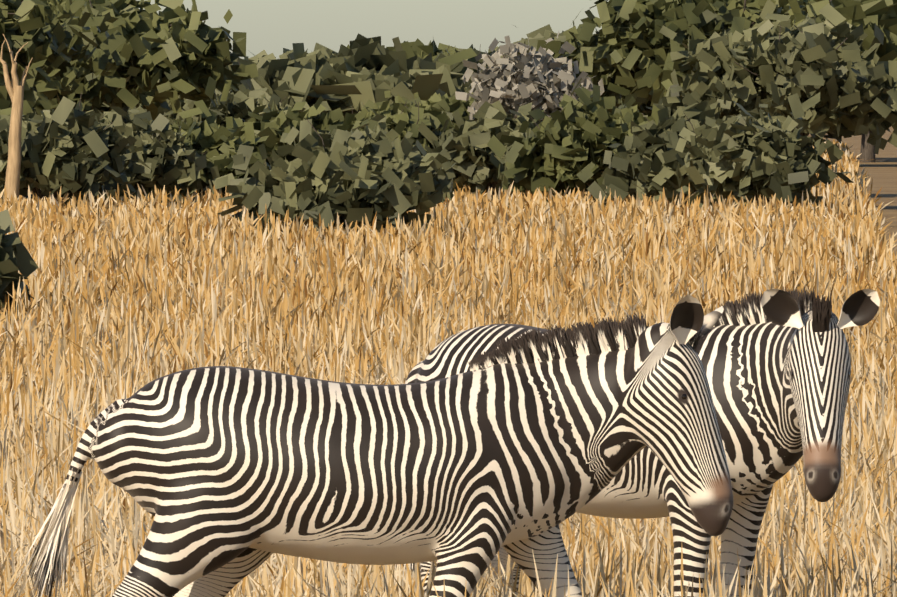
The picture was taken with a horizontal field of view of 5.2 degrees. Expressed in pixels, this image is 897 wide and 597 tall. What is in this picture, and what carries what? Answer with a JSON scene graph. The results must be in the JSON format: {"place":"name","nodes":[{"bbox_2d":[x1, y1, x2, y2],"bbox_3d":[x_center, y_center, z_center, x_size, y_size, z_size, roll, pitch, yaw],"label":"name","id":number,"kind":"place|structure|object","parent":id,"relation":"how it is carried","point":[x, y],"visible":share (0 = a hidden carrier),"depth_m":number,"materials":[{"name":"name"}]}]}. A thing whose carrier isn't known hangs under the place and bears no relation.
{"place":"outdoors","nodes":[
{"label":"outdoors","id":0,"kind":"place"},
{"bbox_2d":[136,0,608,58],"label":"sky","id":1,"kind":"structure","parent":0,"point":[271,26],"materials":[{"name":"grey"}]},
{"bbox_2d":[171,126,896,318],"bbox_3d":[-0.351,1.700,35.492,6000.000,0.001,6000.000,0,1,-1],"label":"ground","id":2,"kind":"structure","parent":0,"point":[882,170],"depth_m":282.41,"materials":[{"name":"soil"}]},
{"bbox_2d":[0,34,32,210],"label":"dead tree","id":3,"kind":"object","parent":2,"relation":"on","point":[15,90],"visible":0.9,"depth_m":177.41,"materials":[{"name":"beige wood"}]},
{"bbox_2d":[0,98,36,193],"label":"bush","id":4,"kind":"object","parent":2,"relation":"on","point":[5,109],"depth_m":190.59,"materials":[{"name":"green plant"}]},
{"bbox_2d":[0,209,38,315],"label":"bush","id":5,"kind":"object","parent":2,"relation":"on","point":[15,256],"visible":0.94,"depth_m":92.62,"materials":[{"name":"green plant"}]},
{"bbox_2d":[0,92,152,206],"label":"bush","id":6,"kind":"object","parent":2,"relation":"on","point":[66,147],"visible":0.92,"depth_m":178.06,"materials":[{"name":"green plant"}]},
{"bbox_2d":[0,0,167,115],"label":"acacia tree","id":7,"kind":"object","parent":2,"relation":"on","point":[54,44],"visible":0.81,"depth_m":208.82,"materials":[{"name":"green plant"}]},
{"bbox_2d":[50,95,188,119],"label":"bush","id":8,"kind":"object","parent":2,"relation":"on","point":[102,109],"visible":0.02,"depth_m":302.80,"materials":[{"name":"green plant"}]},
{"bbox_2d":[31,0,258,120],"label":"acacia tree","id":9,"kind":"object","parent":2,"relation":"on","point":[196,61],"visible":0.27,"depth_m":222.43,"materials":[{"name":"green plant"}]},
{"bbox_2d":[64,106,233,208],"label":"bush","id":10,"kind":"object","parent":2,"relation":"on","point":[166,152],"visible":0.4,"depth_m":183.41,"materials":[{"name":"green plant"}]},
{"bbox_2d":[149,100,271,208],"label":"bush","id":11,"kind":"object","parent":2,"relation":"on","point":[214,142],"visible":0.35,"depth_m":186.81,"materials":[{"name":"green plant"}]},
{"bbox_2d":[158,83,330,128],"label":"bush","id":12,"kind":"object","parent":2,"relation":"on","point":[241,102],"visible":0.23,"depth_m":233.14,"materials":[{"name":"green plant"}]},
{"bbox_2d":[225,43,337,70],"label":"bush","id":13,"kind":"object","parent":2,"relation":"on","point":[324,50],"depth_m":340.47,"materials":[{"name":"green plant"}]},
{"bbox_2d":[220,96,343,168],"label":"bush","id":14,"kind":"object","parent":2,"relation":"on","point":[272,124],"visible":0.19,"depth_m":201.62,"materials":[{"name":"green plant"}]},
{"bbox_2d":[165,33,477,117],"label":"bush","id":15,"kind":"object","parent":2,"relation":"on","point":[359,73],"visible":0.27,"depth_m":302.71,"materials":[{"name":"green plant"}]},
{"bbox_2d":[209,114,455,239],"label":"bush","id":16,"kind":"object","parent":2,"relation":"on","point":[352,175],"visible":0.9,"depth_m":144.13,"materials":[{"name":"green plant"}]},
{"bbox_2d":[14,294,732,596],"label":"zebra","id":17,"kind":"object","parent":2,"relation":"on","point":[518,449],"visible":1,"depth_m":35.25,"materials":[{"name":"multicoloured"}]},
{"bbox_2d":[318,90,454,155],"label":"bush","id":18,"kind":"object","parent":2,"relation":"on","point":[402,120],"visible":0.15,"depth_m":193.92,"materials":[{"name":"green plant"}]},
{"bbox_2d":[347,38,491,59],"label":"bush","id":19,"kind":"object","parent":2,"relation":"on","point":[418,48],"depth_m":347.23,"materials":[{"name":"green plant"}]},
{"bbox_2d":[390,92,476,130],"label":"bush","id":20,"kind":"object","parent":2,"relation":"on","point":[449,107],"visible":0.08,"depth_m":216.01,"materials":[{"name":"green plant"}]},
{"bbox_2d":[0,138,896,596],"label":"dry grass field","id":21,"kind":"structure","parent":2,"relation":"on","point":[132,298],"depth_m":86.11,"materials":[{"name":"beige plant"}]},
{"bbox_2d":[417,44,506,72],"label":"bush","id":22,"kind":"object","parent":2,"relation":"on","point":[459,68],"depth_m":322.64,"materials":[{"name":"green plant"}]},
{"bbox_2d":[418,100,552,200],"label":"bush","id":23,"kind":"object","parent":2,"relation":"on","point":[466,149],"visible":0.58,"depth_m":190.23,"materials":[{"name":"green plant"}]},
{"bbox_2d":[458,24,592,52],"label":"bush","id":24,"kind":"object","parent":2,"relation":"on","point":[546,32],"depth_m":373.32,"materials":[{"name":"green plant"}]},
{"bbox_2d":[455,26,603,121],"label":"bush","id":25,"kind":"object","parent":2,"relation":"on","point":[540,79],"visible":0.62,"depth_m":214.13,"materials":[{"name":"grey plant"}]},
{"bbox_2d":[438,45,672,116],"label":"bush","id":26,"kind":"object","parent":2,"relation":"on","point":[469,54],"visible":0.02,"depth_m":313.35,"materials":[{"name":"green plant"}]},
{"bbox_2d":[487,77,659,203],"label":"bush","id":27,"kind":"object","parent":2,"relation":"on","point":[568,144],"visible":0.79,"depth_m":183.45,"materials":[{"name":"green plant"}]},
{"bbox_2d":[395,287,879,596],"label":"zebra","id":28,"kind":"object","parent":2,"relation":"on","point":[776,363],"visible":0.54,"depth_m":37.89},
{"bbox_2d":[587,100,747,214],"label":"bush","id":29,"kind":"object","parent":2,"relation":"on","point":[647,159],"visible":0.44,"depth_m":177.10,"materials":[{"name":"green plant"}]},
{"bbox_2d":[517,0,876,116],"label":"acacia tree","id":30,"kind":"object","parent":2,"relation":"on","point":[626,49],"visible":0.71,"depth_m":222.34,"materials":[{"name":"green plant"}]},
{"bbox_2d":[674,93,853,208],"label":"bush","id":31,"kind":"object","parent":2,"relation":"on","point":[739,156],"visible":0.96,"depth_m":174.07,"materials":[{"name":"green plant"}]},
{"bbox_2d":[635,0,896,155],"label":"acacia tree","id":32,"kind":"object","parent":2,"relation":"on","point":[832,80],"visible":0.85,"depth_m":201.03,"materials":[{"name":"green plant"}]},
{"bbox_2d":[775,0,896,66],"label":"tree","id":33,"kind":"object","parent":2,"relation":"on","point":[881,15],"visible":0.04,"depth_m":313.67,"materials":[{"name":"green plant"}]},
{"bbox_2d":[829,0,896,161],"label":"tree","id":34,"kind":"object","parent":2,"relation":"on","point":[867,151],"visible":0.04,"depth_m":332.95,"materials":[{"name":"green plant"}]}
]}

